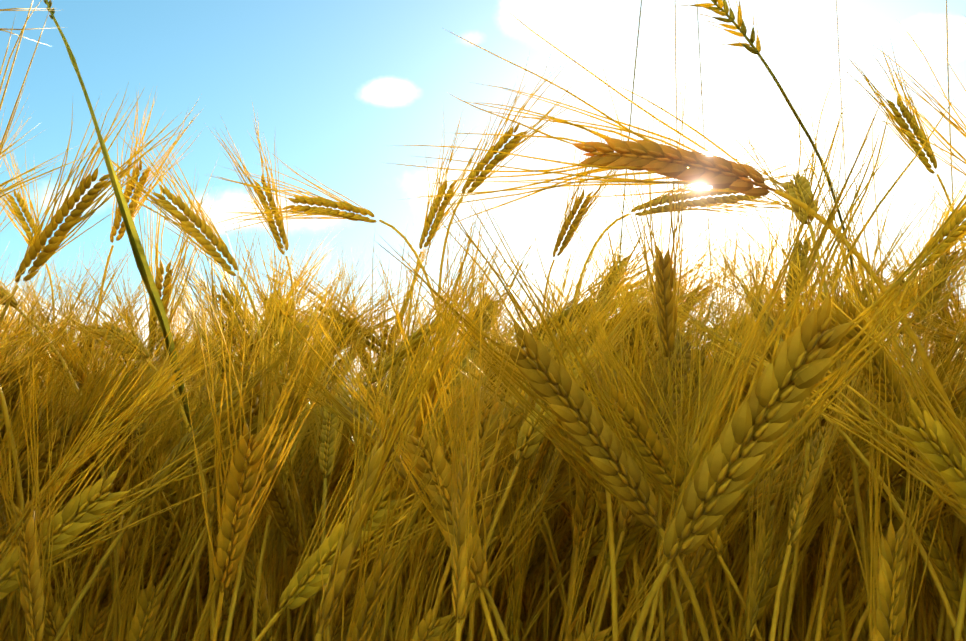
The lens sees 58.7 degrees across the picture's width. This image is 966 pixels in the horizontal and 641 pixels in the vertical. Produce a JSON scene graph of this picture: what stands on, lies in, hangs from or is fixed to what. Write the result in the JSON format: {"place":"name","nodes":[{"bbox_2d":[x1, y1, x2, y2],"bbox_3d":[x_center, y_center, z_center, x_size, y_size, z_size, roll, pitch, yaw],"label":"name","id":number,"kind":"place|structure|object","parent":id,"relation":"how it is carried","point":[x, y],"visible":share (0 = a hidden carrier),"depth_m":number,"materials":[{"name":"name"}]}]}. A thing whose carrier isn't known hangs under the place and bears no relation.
{"place":"outdoors","nodes":[
{"label":"outdoors","id":0,"kind":"place"},
{"bbox_2d":[207,146,473,640],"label":"barley ear","id":1,"kind":"object","parent":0,"point":[300,210],"depth_m":0.84,"materials":[{"name":"yellow plant"}]},
{"bbox_2d":[20,571,810,639],"bbox_3d":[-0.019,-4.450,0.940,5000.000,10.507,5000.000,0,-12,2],"label":"crop field","id":2,"kind":"structure","parent":0,"point":[482,617],"depth_m":2.85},
{"bbox_2d":[436,54,583,640],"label":"barley ear","id":3,"kind":"object","parent":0,"point":[512,144],"depth_m":0.89,"materials":[{"name":"yellow plant"}]},
{"bbox_2d":[543,138,830,640],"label":"barley ear","id":4,"kind":"object","parent":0,"point":[709,202],"depth_m":0.88,"materials":[{"name":"yellow plant"}]},
{"bbox_2d":[894,180,965,622],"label":"barley ear","id":5,"kind":"object","parent":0,"point":[957,234],"depth_m":0.78,"materials":[{"name":"yellow plant"}]},
{"label":"ground","id":6,"kind":"structure","parent":0,"visible":0},
{"bbox_2d":[0,142,54,363],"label":"barley ear","id":7,"kind":"object","parent":6,"relation":"on","point":[22,219],"depth_m":1.11,"materials":[{"name":"yellow plant"}]},
{"bbox_2d":[0,86,193,326],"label":"barley ear","id":8,"kind":"object","parent":6,"relation":"on","point":[61,235],"depth_m":0.70,"materials":[{"name":"yellow plant"}]},
{"bbox_2d":[43,0,209,636],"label":"grass stem","id":9,"kind":"object","parent":6,"relation":"on","point":[143,265],"visible":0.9,"depth_m":0.51,"materials":[{"name":"green plant"}]},
{"bbox_2d":[70,83,205,608],"bbox_3d":[-0.351,0.307,0.790,0.114,1.141,0.083,0,-12,2],"label":"barley ear","id":10,"kind":"object","parent":6,"relation":"on","point":[132,205],"depth_m":0.90,"materials":[{"name":"yellow plant"}]},
{"bbox_2d":[82,119,262,640],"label":"barley ear","id":11,"kind":"object","parent":6,"relation":"on","point":[189,228],"depth_m":0.80,"materials":[{"name":"yellow plant"}]},
{"bbox_2d":[207,103,294,596],"bbox_3d":[-0.266,0.315,0.896,0.118,1.170,0.051,5,-13,-21],"label":"barley ear","id":12,"kind":"object","parent":6,"relation":"on","point":[271,224],"depth_m":1.00,"materials":[{"name":"yellow plant"}]},
{"bbox_2d":[404,101,490,610],"bbox_3d":[-0.035,0.314,0.878,0.122,1.164,0.064,-2,-12,11],"label":"barley ear","id":13,"kind":"object","parent":6,"relation":"on","point":[429,221],"depth_m":0.99,"materials":[{"name":"yellow plant"}]},
{"bbox_2d":[0,0,965,640],"bbox_3d":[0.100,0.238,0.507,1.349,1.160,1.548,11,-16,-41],"label":"barley field","id":14,"kind":"structure","parent":6,"relation":"on","point":[888,436],"depth_m":0.52,"materials":[{"name":"yellow plant"}]},
{"bbox_2d":[374,164,709,640],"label":"barley ear","id":15,"kind":"object","parent":6,"relation":"on","point":[554,385],"visible":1,"depth_m":0.39},
{"bbox_2d":[541,126,617,639],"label":"barley ear","id":16,"kind":"object","parent":6,"relation":"on","point":[576,221],"depth_m":1.09,"materials":[{"name":"yellow plant"}]},
{"bbox_2d":[388,9,965,451],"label":"barley ear","id":17,"kind":"object","parent":6,"relation":"on","point":[682,165],"visible":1,"depth_m":0.43,"materials":[{"name":"yellow plant"}]},
{"bbox_2d":[683,0,858,295],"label":"wheat stalk","id":18,"kind":"object","parent":6,"relation":"on","point":[723,7],"visible":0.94,"depth_m":0.49,"materials":[{"name":"green plant"}]},
{"bbox_2d":[606,0,959,620],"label":"tall grass stems","id":19,"kind":"object","parent":6,"relation":"on","point":[704,138],"visible":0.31,"depth_m":0.90,"materials":[{"name":"brown plant"}]},
{"bbox_2d":[630,94,965,640],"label":"barley ear","id":20,"kind":"object","parent":6,"relation":"on","point":[782,388],"visible":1,"depth_m":0.32},
{"bbox_2d":[843,38,965,257],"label":"wheat ear","id":21,"kind":"object","parent":6,"relation":"on","point":[899,120],"visible":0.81,"depth_m":0.97,"materials":[{"name":"yellow plant"}]}
]}

